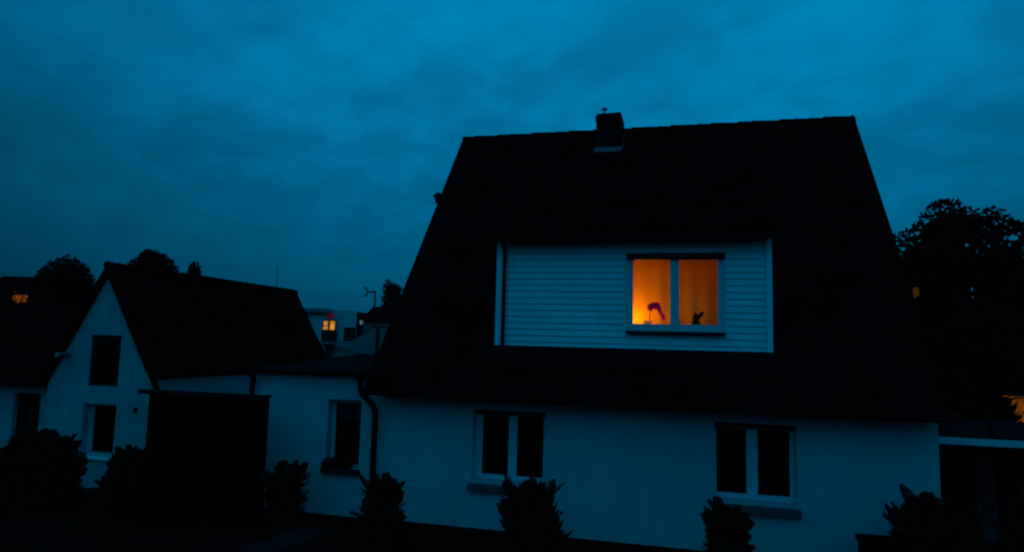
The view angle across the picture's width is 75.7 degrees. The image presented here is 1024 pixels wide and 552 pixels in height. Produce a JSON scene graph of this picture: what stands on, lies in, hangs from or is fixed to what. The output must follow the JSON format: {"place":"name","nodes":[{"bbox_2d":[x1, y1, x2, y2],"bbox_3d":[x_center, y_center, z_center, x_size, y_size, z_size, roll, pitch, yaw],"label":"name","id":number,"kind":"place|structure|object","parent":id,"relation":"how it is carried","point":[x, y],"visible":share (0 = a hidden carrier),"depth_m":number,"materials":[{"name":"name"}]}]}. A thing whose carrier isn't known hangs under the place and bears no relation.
{"place":"outdoors","nodes":[
{"label":"outdoors","id":0,"kind":"place"},
{"bbox_2d":[239,526,326,551],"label":"path","id":1,"kind":"structure","parent":0,"point":[299,536],"depth_m":11.10,"materials":[{"name":"grey concrete"}]},
{"bbox_2d":[0,488,1003,551],"bbox_3d":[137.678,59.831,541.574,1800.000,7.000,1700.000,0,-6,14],"label":"ground","id":2,"kind":"structure","parent":0,"point":[79,529],"depth_m":11.67,"materials":[{"name":"soil"}]},
{"bbox_2d":[0,280,30,303],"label":"hedgerow tree","id":3,"kind":"object","parent":2,"relation":"on","point":[3,286],"visible":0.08,"depth_m":63.72,"materials":[{"name":"green plant"}]},
{"bbox_2d":[0,276,34,302],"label":"lit house","id":4,"kind":"structure","parent":2,"relation":"on","point":[19,294],"depth_m":74.11,"materials":[{"name":"tile"}]},
{"bbox_2d":[12,294,28,302],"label":"window","id":5,"kind":"structure","parent":4,"relation":"in","point":[19,297],"depth_m":73.29,"materials":[{"name":"orange glass"}]},
{"bbox_2d":[0,427,59,516],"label":"conifer shrub","id":6,"kind":"object","parent":2,"relation":"on","point":[18,452],"visible":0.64,"depth_m":14.91,"materials":[{"name":"green plant"}]},
{"bbox_2d":[0,303,83,447],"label":"annex","id":7,"kind":"object","parent":2,"relation":"on","point":[32,336],"visible":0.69,"depth_m":20.28,"materials":[{"name":"paint"}]},
{"bbox_2d":[15,393,40,435],"bbox_3d":[-14.389,4.298,19.705,1.000,1.600,0.070,0,-6,14],"label":"window","id":8,"kind":"structure","parent":7,"relation":"in","point":[28,411],"depth_m":19.74,"materials":[{"name":"black glass"}]},
{"bbox_2d":[29,433,89,514],"bbox_3d":[-10.345,4.606,15.129,1.253,2.011,1.242,0,-6,14],"label":"conifer shrub","id":9,"kind":"object","parent":2,"relation":"on","point":[60,464],"visible":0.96,"depth_m":14.86,"materials":[{"name":"green plant"}]},
{"bbox_2d":[31,254,95,304],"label":"dome tree","id":10,"kind":"object","parent":2,"relation":"on","point":[69,282],"visible":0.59,"depth_m":53.57,"materials":[{"name":"green plant"}]},
{"bbox_2d":[93,444,144,521],"bbox_3d":[-8.081,4.451,13.921,1.432,1.776,1.334,0,-6,14],"label":"conifer shrub","id":11,"kind":"object","parent":2,"relation":"on","point":[118,499],"visible":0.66,"depth_m":13.59,"materials":[{"name":"green plant"}]},
{"bbox_2d":[126,249,178,271],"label":"dome tree","id":12,"kind":"object","parent":2,"relation":"on","point":[150,258],"visible":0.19,"depth_m":49.08,"materials":[{"name":"green plant"}]},
{"bbox_2d":[39,261,326,487],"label":"gabled cottage","id":13,"kind":"structure","parent":2,"relation":"on","point":[133,329],"depth_m":18.96,"materials":[{"name":"paint"}]},
{"bbox_2d":[79,403,116,460],"bbox_3d":[-11.505,4.329,18.388,1.240,1.500,0.330,0,-6,14],"label":"window","id":14,"kind":"structure","parent":13,"relation":"in","point":[100,430],"depth_m":18.53,"materials":[{"name":"glass"}]},
{"bbox_2d":[89,335,121,386],"bbox_3d":[-11.434,2.385,18.582,1.020,1.430,0.070,0,-6,14],"label":"window","id":15,"kind":"structure","parent":13,"relation":"in","point":[105,355],"depth_m":18.58,"materials":[{"name":"black glass"}]},
{"bbox_2d":[186,261,200,274],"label":"pointed tree","id":16,"kind":"object","parent":2,"relation":"on","point":[193,268],"visible":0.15,"depth_m":49.76,"materials":[{"name":"green plant"}]},
{"bbox_2d":[138,389,271,527],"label":"garden shed","id":17,"kind":"structure","parent":2,"relation":"on","point":[205,458],"depth_m":12.27,"materials":[{"name":"black wood"}]},
{"bbox_2d":[170,414,224,526],"bbox_3d":[-5.864,3.632,12.247,1.000,2.050,0.082,0,-6,14],"label":"door","id":18,"kind":"structure","parent":17,"relation":"in","point":[199,442],"depth_m":12.25,"materials":[{"name":"black wood"}]},
{"bbox_2d":[254,458,314,530],"bbox_3d":[-4.224,4.066,12.135,0.959,1.385,0.917,0,-6,14],"label":"conifer shrub","id":19,"kind":"object","parent":2,"relation":"on","point":[284,497],"visible":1,"depth_m":11.97,"materials":[{"name":"green plant"}]},
{"bbox_2d":[248,354,381,516],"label":"flat roofed wing","id":20,"kind":"structure","parent":2,"relation":"on","point":[320,410],"depth_m":13.26,"materials":[{"name":"white paint"}]},
{"bbox_2d":[321,456,353,468],"bbox_3d":[-3.455,3.672,13.035,0.600,0.207,0.200,0,-6,14],"label":"flower trough","id":21,"kind":"object","parent":20,"relation":"on","point":[341,463],"visible":1,"depth_m":12.98,"materials":[{"name":"black wood"}]},
{"bbox_2d":[320,399,361,475],"bbox_3d":[-3.332,3.186,13.135,0.810,1.430,0.370,0,-6,14],"label":"window","id":22,"kind":"structure","parent":20,"relation":"in","point":[346,422],"depth_m":13.28,"materials":[{"name":"black glass"}]},
{"bbox_2d":[304,308,366,357],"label":"villa","id":23,"kind":"object","parent":2,"relation":"on","point":[337,331],"visible":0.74,"depth_m":45.27,"materials":[{"name":"white paint"}]},
{"bbox_2d":[322,325,328,330],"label":"window","id":24,"kind":"structure","parent":23,"relation":"in","point":[326,328],"depth_m":45.02,"materials":[{"name":"orange glass"}]},
{"bbox_2d":[323,320,328,325],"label":"window","id":25,"kind":"structure","parent":23,"relation":"in","point":[325,322],"depth_m":45.06,"materials":[{"name":"orange glass"}]},
{"bbox_2d":[329,320,335,330],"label":"window","id":26,"kind":"structure","parent":23,"relation":"in","point":[332,323],"depth_m":45.04,"materials":[{"name":"orange glass"}]},
{"bbox_2d":[343,327,355,340],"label":"window","id":27,"kind":"structure","parent":23,"relation":"in","point":[349,332],"depth_m":45.33,"materials":[{"name":"black glass"}]},
{"bbox_2d":[359,317,363,324],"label":"window","id":28,"kind":"structure","parent":23,"relation":"in","point":[361,322],"depth_m":45.56,"materials":[{"name":"white glass"}]},
{"bbox_2d":[352,326,387,354],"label":"pale outbuilding","id":29,"kind":"structure","parent":2,"relation":"on","point":[370,341],"depth_m":27.97,"materials":[{"name":"paint"}]},
{"bbox_2d":[363,287,375,325],"bbox_3d":[-6.286,1.377,28.977,0.566,1.818,0.087,2,-6,0],"label":"roof antenna","id":30,"kind":"object","parent":29,"relation":"on","point":[374,292],"visible":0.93,"depth_m":28.98,"materials":[{"name":"metal"}]},
{"bbox_2d":[361,307,395,332],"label":"dark house","id":31,"kind":"structure","parent":2,"relation":"on","point":[383,316],"depth_m":30.84,"materials":[{"name":"tile"}]},
{"bbox_2d":[349,471,411,551],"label":"conifer shrub","id":32,"kind":"object","parent":2,"relation":"on","point":[382,516],"visible":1,"depth_m":10.73,"materials":[{"name":"green plant"}]},
{"bbox_2d":[380,279,402,306],"bbox_3d":[-7.215,3.700,39.554,1.617,7.212,1.711,0,-6,14],"label":"broadleaf tree","id":33,"kind":"object","parent":2,"relation":"on","point":[391,294],"visible":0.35,"depth_m":39.39,"materials":[{"name":"green plant"}]},
{"bbox_2d":[495,471,573,551],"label":"conifer shrub","id":34,"kind":"object","parent":2,"relation":"on","point":[528,513],"visible":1,"depth_m":10.09,"materials":[{"name":"green plant"}]},
{"bbox_2d":[356,108,956,551],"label":"dormer house","id":35,"kind":"structure","parent":2,"relation":"on","point":[796,398],"depth_m":12.13,"materials":[{"name":"white paint"}]},
{"bbox_2d":[467,409,546,493],"bbox_3d":[-0.051,3.234,12.181,1.480,1.470,0.350,0,-6,14],"label":"window","id":36,"kind":"structure","parent":35,"relation":"in","point":[511,442],"depth_m":12.29,"materials":[{"name":"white glass"}]},
{"bbox_2d":[642,302,665,323],"bbox_3d":[2.615,0.704,12.190,0.454,0.464,0.148,0,-6,14],"label":"potted orchid","id":37,"kind":"object","parent":35,"relation":"on","point":[653,305],"visible":0.93,"depth_m":12.14,"materials":[{"name":"plant"}]},
{"bbox_2d":[633,260,717,324],"bbox_3d":[3.025,0.258,13.015,3.153,1.500,0.038,0,-6,12],"label":"curtain","id":38,"kind":"object","parent":35,"relation":"hanging from","point":[698,282],"visible":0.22,"depth_m":12.96,"materials":[{"name":"orange fabric"}]},
{"bbox_2d":[626,253,725,334],"bbox_3d":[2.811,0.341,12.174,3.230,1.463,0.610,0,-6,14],"label":"window","id":39,"kind":"structure","parent":35,"relation":"in","point":[674,327],"depth_m":11.91,"materials":[{"name":"white glass"}]},
{"bbox_2d":[714,422,801,518],"bbox_3d":[4.097,3.235,11.127,1.400,1.470,0.350,0,-6,14],"label":"window","id":40,"kind":"structure","parent":35,"relation":"in","point":[754,462],"depth_m":11.22,"materials":[{"name":"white glass"}]},
{"bbox_2d":[700,496,755,551],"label":"conifer shrub","id":41,"kind":"object","parent":2,"relation":"on","point":[727,529],"visible":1,"depth_m":9.46,"materials":[{"name":"green plant"}]},
{"bbox_2d":[855,533,911,551],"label":"planter box","id":42,"kind":"object","parent":2,"relation":"on","point":[871,543],"visible":0.65,"depth_m":9.52,"materials":[{"name":"black wood"}]},
{"bbox_2d":[881,484,996,551],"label":"conifer shrub","id":43,"kind":"object","parent":2,"relation":"on","point":[925,521],"visible":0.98,"depth_m":8.96,"materials":[{"name":"green plant"}]},
{"bbox_2d":[911,269,974,297],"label":"lit house","id":44,"kind":"structure","parent":2,"relation":"on","point":[915,291],"depth_m":33.44,"materials":[{"name":"tile"}]},
{"bbox_2d":[911,287,919,297],"bbox_3d":[20.638,0.986,33.401,0.640,1.040,0.065,-1,-6,26],"label":"window","id":45,"kind":"structure","parent":44,"relation":"in","point":[915,290],"depth_m":33.46,"materials":[{"name":"glass"}]},
{"bbox_2d":[893,198,1023,335],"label":"broadleaf tree","id":46,"kind":"object","parent":2,"relation":"on","point":[940,259],"visible":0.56,"depth_m":25.89,"materials":[{"name":"green plant"}]},
{"bbox_2d":[926,298,1023,420],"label":"broadleaf tree","id":47,"kind":"object","parent":2,"relation":"on","point":[978,350],"visible":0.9,"depth_m":20.76,"materials":[{"name":"green plant"}]},
{"bbox_2d":[938,397,1023,542],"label":"carport","id":48,"kind":"object","parent":2,"relation":"on","point":[981,462],"visible":0.53,"depth_m":12.68,"materials":[{"name":"wood"}]},
{"bbox_2d":[952,389,1023,421],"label":"lit house","id":49,"kind":"structure","parent":2,"relation":"on","point":[1013,393],"depth_m":23.34,"materials":[{"name":"tile"}]},
{"bbox_2d":[998,394,1023,421],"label":"window","id":50,"kind":"structure","parent":49,"relation":"in","point":[1020,408],"depth_m":23.29,"materials":[{"name":"orange glass"}]},
{"bbox_2d":[992,393,1021,421],"bbox_3d":[16.850,5.174,22.819,1.219,2.246,1.381,6,-7,-36],"label":"conifer shrub","id":51,"kind":"object","parent":2,"relation":"on","point":[1005,411],"visible":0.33,"depth_m":22.51,"materials":[{"name":"green plant"}]},
{"bbox_2d":[0,0,1023,312],"label":"sky","id":52,"kind":"structure","parent":0,"point":[315,141],"materials":[{"name":"blue"}]},
{"bbox_2d":[691,306,703,324],"bbox_3d":[3.382,0.711,11.994,0.235,0.450,0.170,0,-6,14],"label":"cactus pot","id":53,"kind":"object","parent":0,"point":[696,317],"visible":0.89,"depth_m":11.95,"materials":[{"name":"black ceramic"}]}
]}

